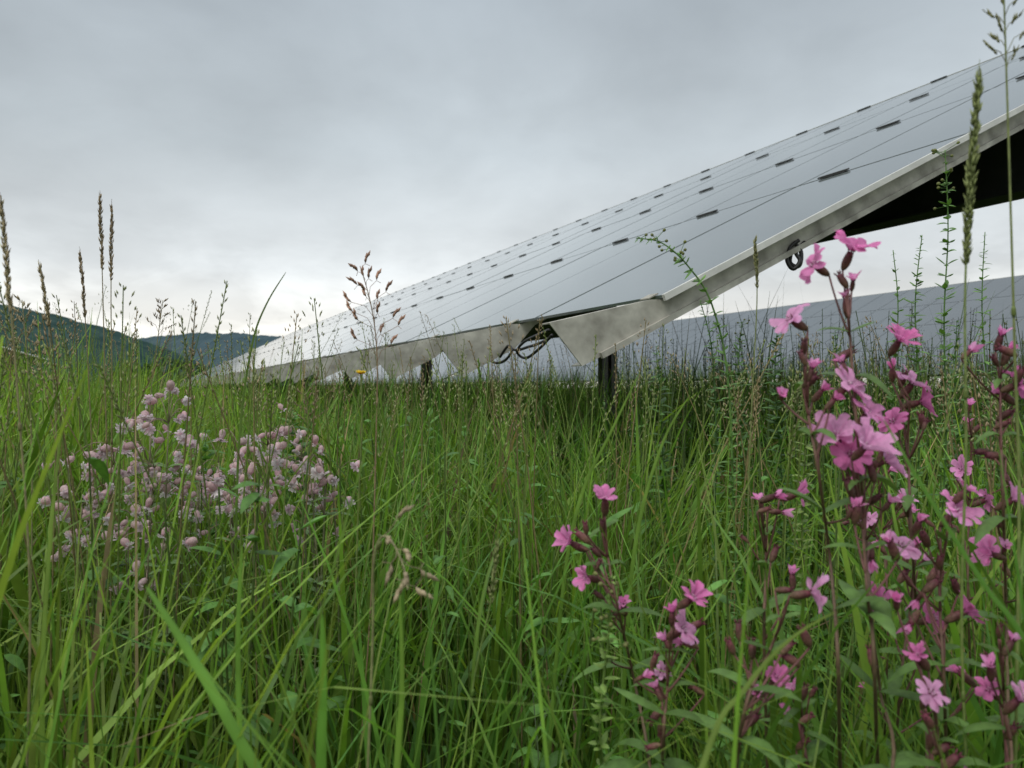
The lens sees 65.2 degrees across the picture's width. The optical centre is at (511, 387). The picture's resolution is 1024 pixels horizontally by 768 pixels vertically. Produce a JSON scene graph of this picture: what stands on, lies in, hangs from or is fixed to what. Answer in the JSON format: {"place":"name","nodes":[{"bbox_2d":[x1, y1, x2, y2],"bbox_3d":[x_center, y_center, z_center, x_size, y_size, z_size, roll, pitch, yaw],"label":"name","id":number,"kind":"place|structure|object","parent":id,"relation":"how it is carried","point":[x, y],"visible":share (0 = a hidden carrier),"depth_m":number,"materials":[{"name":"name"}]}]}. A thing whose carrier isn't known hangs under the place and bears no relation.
{"place":"outdoors","nodes":[
{"label":"outdoors","id":0,"kind":"place"},
{"bbox_2d":[92,193,113,765],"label":"tall grass","id":1,"kind":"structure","parent":0,"point":[100,211],"depth_m":0.96,"materials":[{"name":"green plant"}]},
{"bbox_2d":[0,304,209,387],"bbox_3d":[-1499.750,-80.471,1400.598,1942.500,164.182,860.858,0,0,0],"label":"hill","id":2,"kind":"structure","parent":0,"point":[117,335],"depth_m":1276.34,"materials":[{"name":"green plant"}]},
{"bbox_2d":[139,332,312,384],"bbox_3d":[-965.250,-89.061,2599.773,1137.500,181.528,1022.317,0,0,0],"label":"hill","id":3,"kind":"structure","parent":0,"point":[206,338],"depth_m":2373.58,"materials":[{"name":"green plant"}]},
{"bbox_2d":[6,374,941,417],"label":"meadow grass","id":4,"kind":"structure","parent":0,"point":[268,387],"depth_m":18.36,"materials":[{"name":"green plant"}]},
{"bbox_2d":[462,532,508,767],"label":"tall grass","id":5,"kind":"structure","parent":0,"point":[494,559],"depth_m":0.62,"materials":[{"name":"green plant"}]},
{"bbox_2d":[477,358,506,729],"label":"tall grass","id":6,"kind":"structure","parent":0,"point":[481,394],"depth_m":1.12,"materials":[{"name":"green plant"}]},
{"bbox_2d":[0,280,1023,767],"bbox_3d":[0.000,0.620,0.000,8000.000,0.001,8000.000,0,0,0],"label":"ground","id":7,"kind":"structure","parent":0,"point":[641,734],"depth_m":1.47,"materials":[{"name":"green plant"}]},
{"bbox_2d":[0,195,30,767],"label":"tall grass","id":8,"kind":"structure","parent":7,"relation":"on","point":[5,246],"depth_m":0.64,"materials":[{"name":"green plant"}]},
{"bbox_2d":[0,295,44,728],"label":"tall grass","id":9,"kind":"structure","parent":7,"relation":"on","point":[21,319],"depth_m":0.91,"materials":[{"name":"green plant"}]},
{"bbox_2d":[0,346,46,376],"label":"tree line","id":10,"kind":"object","parent":7,"relation":"on","point":[8,350],"visible":0.23,"depth_m":55.26,"materials":[{"name":"plant"}]},
{"bbox_2d":[40,421,61,767],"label":"grass blade","id":11,"kind":"object","parent":7,"relation":"on","point":[42,672],"depth_m":0.60,"materials":[{"name":"green plant"}]},
{"bbox_2d":[37,259,84,759],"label":"tall grass","id":12,"kind":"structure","parent":7,"relation":"on","point":[42,276],"depth_m":0.92,"materials":[{"name":"green plant"}]},
{"bbox_2d":[37,442,131,752],"bbox_3d":[-0.551,0.344,1.037,0.105,0.552,0.237,0,0,-23],"label":"bladder campion","id":13,"kind":"object","parent":7,"relation":"on","point":[63,489],"visible":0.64,"depth_m":1.00,"materials":[{"name":"pink plant"}]},
{"bbox_2d":[56,200,114,645],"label":"tall grass","id":14,"kind":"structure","parent":7,"relation":"on","point":[111,229],"depth_m":0.99,"materials":[{"name":"green plant"}]},
{"bbox_2d":[78,247,108,639],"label":"tall grass","id":15,"kind":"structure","parent":7,"relation":"on","point":[82,283],"depth_m":1.01,"materials":[{"name":"green plant"}]},
{"bbox_2d":[64,495,197,767],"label":"bladder campion","id":16,"kind":"object","parent":7,"relation":"on","point":[187,542],"visible":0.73,"depth_m":0.97,"materials":[{"name":"pink plant"}]},
{"bbox_2d":[87,379,196,767],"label":"bladder campion","id":17,"kind":"object","parent":7,"relation":"on","point":[147,426],"visible":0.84,"depth_m":1.05,"materials":[{"name":"pink plant"}]},
{"bbox_2d":[146,298,175,655],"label":"tall grass","id":18,"kind":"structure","parent":7,"relation":"on","point":[160,311],"depth_m":1.11,"materials":[{"name":"green plant"}]},
{"bbox_2d":[160,432,226,759],"bbox_3d":[-0.462,0.343,1.143,0.101,0.555,0.192,0,0,0],"label":"bladder campion","id":19,"kind":"object","parent":7,"relation":"on","point":[178,458],"visible":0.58,"depth_m":1.16,"materials":[{"name":"pink plant"}]},
{"bbox_2d":[146,586,261,767],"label":"grass blade","id":20,"kind":"object","parent":7,"relation":"on","point":[245,750],"depth_m":0.42,"materials":[{"name":"green plant"}]},
{"bbox_2d":[188,424,226,667],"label":"leafy weed","id":21,"kind":"object","parent":7,"relation":"on","point":[205,447],"visible":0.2,"depth_m":1.41,"materials":[{"name":"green plant"}]},
{"bbox_2d":[106,357,316,391],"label":"tree line","id":22,"kind":"object","parent":7,"relation":"on","point":[171,365],"visible":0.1,"depth_m":124.49,"materials":[{"name":"green plant"}]},
{"bbox_2d":[235,546,243,767],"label":"grass blade","id":23,"kind":"object","parent":7,"relation":"on","point":[238,670],"depth_m":0.55,"materials":[{"name":"green plant"}]},
{"bbox_2d":[195,402,298,767],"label":"bladder campion","id":24,"kind":"object","parent":7,"relation":"on","point":[211,486],"visible":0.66,"depth_m":1.05,"materials":[{"name":"pink plant"}]},
{"bbox_2d":[233,272,285,767],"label":"grass blade","id":25,"kind":"object","parent":7,"relation":"on","point":[237,476],"depth_m":0.90,"materials":[{"name":"green plant"}]},
{"bbox_2d":[258,382,324,684],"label":"tall grass","id":26,"kind":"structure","parent":7,"relation":"on","point":[306,398],"depth_m":1.11,"materials":[{"name":"green plant"}]},
{"bbox_2d":[268,409,317,622],"bbox_3d":[-0.403,0.329,1.512,0.124,0.582,0.107,0,0,43],"label":"leafy weed","id":27,"kind":"object","parent":7,"relation":"on","point":[292,457],"visible":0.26,"depth_m":1.51,"materials":[{"name":"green plant"}]},
{"bbox_2d":[257,425,361,764],"bbox_3d":[-0.285,0.335,1.079,0.128,0.571,0.139,0,0,-44],"label":"bladder campion","id":28,"kind":"object","parent":7,"relation":"on","point":[317,471],"visible":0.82,"depth_m":1.06,"materials":[{"name":"pink plant"}]},
{"bbox_2d":[316,613,326,767],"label":"grass blade","id":29,"kind":"object","parent":7,"relation":"on","point":[321,738],"depth_m":0.48,"materials":[{"name":"green plant"}]},
{"bbox_2d":[350,370,365,756],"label":"yellow flower","id":30,"kind":"object","parent":7,"relation":"on","point":[360,372],"visible":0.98,"depth_m":0.91,"materials":[{"name":"green plant"}]},
{"bbox_2d":[343,251,405,767],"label":"tall grass","id":31,"kind":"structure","parent":7,"relation":"on","point":[376,339],"depth_m":0.87,"materials":[{"name":"green plant"}]},
{"bbox_2d":[311,352,457,385],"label":"solar panel row","id":32,"kind":"object","parent":7,"relation":"on","point":[442,365],"visible":0.12,"depth_m":45.19,"materials":[{"name":"glass"}]},
{"bbox_2d":[394,602,404,767],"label":"grass blade","id":33,"kind":"object","parent":7,"relation":"on","point":[397,754],"depth_m":0.50,"materials":[{"name":"green plant"}]},
{"bbox_2d":[366,504,464,767],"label":"tall grass","id":34,"kind":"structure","parent":7,"relation":"on","point":[405,579],"depth_m":0.52,"materials":[{"name":"plant"}]},
{"bbox_2d":[466,388,530,720],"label":"tall grass","id":35,"kind":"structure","parent":7,"relation":"on","point":[521,400],"depth_m":1.21,"materials":[{"name":"green plant"}]},
{"bbox_2d":[0,395,1023,767],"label":"meadow herbs","id":36,"kind":"object","parent":7,"relation":"on","point":[100,467],"visible":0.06,"depth_m":0.88,"materials":[{"name":"green plant"}]},
{"bbox_2d":[548,372,639,756],"bbox_3d":[0.074,0.302,0.803,0.108,0.636,0.015,0,0,10],"label":"grass blade","id":37,"kind":"object","parent":7,"relation":"on","point":[565,576],"depth_m":0.80,"materials":[{"name":"green plant"}]},
{"bbox_2d":[175,45,1023,440],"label":"solar panel row","id":38,"kind":"object","parent":7,"relation":"on","point":[861,171],"visible":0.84,"depth_m":3.25,"materials":[{"name":"grey glass"}]},
{"bbox_2d":[588,571,628,764],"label":"leafy weed","id":39,"kind":"object","parent":7,"relation":"on","point":[600,706],"visible":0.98,"depth_m":0.61,"materials":[{"name":"green plant"}]},
{"bbox_2d":[552,484,674,767],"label":"red campion","id":40,"kind":"object","parent":7,"relation":"on","point":[604,492],"visible":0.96,"depth_m":0.61,"materials":[{"name":"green plant"}]},
{"bbox_2d":[619,395,689,756],"bbox_3d":[0.138,0.314,0.797,0.081,0.613,0.009,0,0,0],"label":"grass blade","id":41,"kind":"object","parent":7,"relation":"on","point":[624,677],"depth_m":0.80,"materials":[{"name":"green plant"}]},
{"bbox_2d":[646,345,677,594],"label":"leafy weed","id":42,"kind":"object","parent":7,"relation":"on","point":[663,400],"visible":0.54,"depth_m":1.51,"materials":[{"name":"green plant"}]},
{"bbox_2d":[612,579,713,767],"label":"red campion","id":43,"kind":"object","parent":7,"relation":"on","point":[685,630],"visible":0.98,"depth_m":0.56,"materials":[{"name":"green plant"}]},
{"bbox_2d":[635,228,749,766],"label":"leafy weed","id":44,"kind":"object","parent":7,"relation":"on","point":[717,323],"visible":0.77,"depth_m":0.94,"materials":[{"name":"green plant"}]},
{"bbox_2d":[698,300,725,648],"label":"leafy weed","id":45,"kind":"object","parent":7,"relation":"on","point":[716,444],"visible":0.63,"depth_m":1.22,"materials":[{"name":"green plant"}]},
{"bbox_2d":[444,275,1023,391],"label":"solar panel row","id":46,"kind":"object","parent":7,"relation":"on","point":[881,306],"visible":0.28,"depth_m":18.72,"materials":[{"name":"glass"}]},
{"bbox_2d":[728,319,754,600],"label":"leafy weed","id":47,"kind":"object","parent":7,"relation":"on","point":[738,354],"visible":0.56,"depth_m":1.51,"materials":[{"name":"green plant"}]},
{"bbox_2d":[739,235,758,712],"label":"tall grass","id":48,"kind":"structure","parent":7,"relation":"on","point":[755,261],"depth_m":0.92,"materials":[{"name":"green plant"}]},
{"bbox_2d":[691,572,828,767],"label":"red campion","id":49,"kind":"object","parent":7,"relation":"on","point":[779,676],"visible":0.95,"depth_m":0.51,"materials":[{"name":"green plant"}]},
{"bbox_2d":[699,612,834,767],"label":"grass blade","id":50,"kind":"object","parent":7,"relation":"on","point":[725,711],"depth_m":0.40,"materials":[{"name":"green plant"}]},
{"bbox_2d":[730,478,809,767],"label":"red campion","id":51,"kind":"object","parent":7,"relation":"on","point":[764,531],"visible":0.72,"depth_m":0.62,"materials":[{"name":"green plant"}]},
{"bbox_2d":[762,325,799,682],"bbox_3d":[0.442,0.253,1.315,0.072,0.734,0.055,0,0,0],"label":"leafy weed","id":52,"kind":"object","parent":7,"relation":"on","point":[772,391],"visible":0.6,"depth_m":1.31,"materials":[{"name":"green plant"}]},
{"bbox_2d":[760,677,836,767],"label":"red campion","id":53,"kind":"object","parent":7,"relation":"on","point":[809,754],"visible":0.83,"depth_m":0.55,"materials":[{"name":"green plant"}]},
{"bbox_2d":[790,371,817,738],"bbox_3d":[0.352,0.300,0.966,0.036,0.640,0.065,0,0,22],"label":"leafy weed","id":54,"kind":"object","parent":7,"relation":"on","point":[803,464],"visible":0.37,"depth_m":0.97,"materials":[{"name":"green plant"}]},
{"bbox_2d":[597,305,1023,654],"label":"tangled weeds","id":55,"kind":"object","parent":7,"relation":"on","point":[816,390],"visible":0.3,"depth_m":2.14,"materials":[{"name":"green plant"}]},
{"bbox_2d":[769,303,886,767],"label":"red campion","id":56,"kind":"object","parent":7,"relation":"on","point":[793,317],"visible":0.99,"depth_m":0.55,"materials":[{"name":"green plant"}]},
{"bbox_2d":[826,330,853,580],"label":"leafy weed","id":57,"kind":"object","parent":7,"relation":"on","point":[836,382],"visible":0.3,"depth_m":1.61,"materials":[{"name":"green plant"}]},
{"bbox_2d":[799,229,903,763],"bbox_3d":[0.252,0.253,0.586,0.066,0.735,0.148,0,0,34],"label":"red campion","id":58,"kind":"object","parent":7,"relation":"on","point":[853,245],"visible":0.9,"depth_m":0.56,"materials":[{"name":"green plant"}]},
{"bbox_2d":[807,398,948,767],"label":"red campion","id":59,"kind":"object","parent":7,"relation":"on","point":[845,451],"visible":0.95,"depth_m":0.54,"materials":[{"name":"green plant"}]},
{"bbox_2d":[840,466,922,734],"bbox_3d":[0.369,0.343,0.804,0.105,0.554,0.063,0,0,-20],"label":"red campion","id":60,"kind":"object","parent":7,"relation":"on","point":[871,520],"visible":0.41,"depth_m":0.80,"materials":[{"name":"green plant"}]},
{"bbox_2d":[883,250,905,720],"bbox_3d":[0.541,0.215,1.120,0.042,0.810,0.045,0,0,0],"label":"leafy weed","id":61,"kind":"object","parent":7,"relation":"on","point":[890,400],"visible":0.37,"depth_m":1.11,"materials":[{"name":"green plant"}]},
{"bbox_2d":[850,537,945,761],"bbox_3d":[0.313,0.372,0.654,0.076,0.496,0.111,0,0,25],"label":"red campion","id":62,"kind":"object","parent":7,"relation":"on","point":[896,683],"visible":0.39,"depth_m":0.66,"materials":[{"name":"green plant"}]},
{"bbox_2d":[903,235,928,731],"bbox_3d":[0.516,0.214,1.020,0.032,0.811,0.051,0,0,29],"label":"leafy weed","id":63,"kind":"object","parent":7,"relation":"on","point":[917,351],"visible":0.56,"depth_m":1.01,"materials":[{"name":"green plant"}]},
{"bbox_2d":[877,323,959,767],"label":"red campion","id":64,"kind":"object","parent":7,"relation":"on","point":[895,419],"visible":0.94,"depth_m":0.62,"materials":[{"name":"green plant"}]},
{"bbox_2d":[885,476,987,767],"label":"red campion","id":65,"kind":"object","parent":7,"relation":"on","point":[954,504],"visible":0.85,"depth_m":0.57,"materials":[{"name":"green plant"}]},
{"bbox_2d":[889,590,991,767],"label":"red campion","id":66,"kind":"object","parent":7,"relation":"on","point":[931,696],"visible":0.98,"depth_m":0.50,"materials":[{"name":"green plant"}]},
{"bbox_2d":[929,141,960,747],"bbox_3d":[0.525,0.164,0.974,0.039,0.913,0.070,0,0,15],"label":"leafy weed","id":67,"kind":"object","parent":7,"relation":"on","point":[944,286],"visible":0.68,"depth_m":0.97,"materials":[{"name":"green plant"}]},
{"bbox_2d":[884,420,1023,641],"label":"grass blade","id":68,"kind":"object","parent":7,"relation":"on","point":[1005,611],"depth_m":0.42,"materials":[{"name":"green plant"}]},
{"bbox_2d":[938,320,975,600],"bbox_3d":[0.794,0.251,1.414,0.079,0.739,0.060,0,0,0],"label":"leafy weed","id":69,"kind":"object","parent":7,"relation":"on","point":[955,384],"visible":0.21,"depth_m":1.41,"materials":[{"name":"green plant"}]},
{"bbox_2d":[926,397,1010,767],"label":"red campion","id":70,"kind":"object","parent":7,"relation":"on","point":[958,469],"visible":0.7,"depth_m":0.79,"materials":[{"name":"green plant"}]},
{"bbox_2d":[972,233,999,635],"bbox_3d":[0.661,0.203,1.120,0.044,0.835,0.047,0,0,0],"label":"leafy weed","id":71,"kind":"object","parent":7,"relation":"on","point":[983,341],"visible":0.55,"depth_m":1.11,"materials":[{"name":"green plant"}]},
{"bbox_2d":[954,622,1023,767],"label":"red campion","id":72,"kind":"object","parent":7,"relation":"on","point":[986,689],"visible":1,"depth_m":0.52,"materials":[{"name":"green plant"}]},
{"bbox_2d":[960,325,1023,767],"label":"red campion","id":73,"kind":"object","parent":7,"relation":"on","point":[984,542],"visible":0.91,"depth_m":0.59,"materials":[{"name":"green plant"}]},
{"bbox_2d":[982,0,1023,767],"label":"tall grass","id":74,"kind":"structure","parent":7,"relation":"on","point":[1020,558],"depth_m":0.53,"materials":[{"name":"green plant"}]},
{"bbox_2d":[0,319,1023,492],"bbox_3d":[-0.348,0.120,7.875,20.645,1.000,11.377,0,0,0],"label":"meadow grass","id":75,"kind":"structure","parent":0,"point":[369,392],"depth_m":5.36,"materials":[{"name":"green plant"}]},
{"bbox_2d":[0,0,1023,387],"label":"sky","id":76,"kind":"structure","parent":0,"point":[246,144],"materials":[{"name":"grey"}]},
{"bbox_2d":[227,269,1023,569],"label":"shaded grass","id":77,"kind":"structure","parent":0,"point":[701,401],"depth_m":3.97,"materials":[{"name":"green plant"}]},
{"bbox_2d":[281,346,1020,415],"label":"shaded grass","id":78,"kind":"structure","parent":0,"point":[535,377],"depth_m":16.59,"materials":[{"name":"green plant"}]},
{"bbox_2d":[960,60,1002,767],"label":"tall grass","id":79,"kind":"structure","parent":0,"point":[970,182],"depth_m":0.52,"materials":[{"name":"green plant"}]}
]}

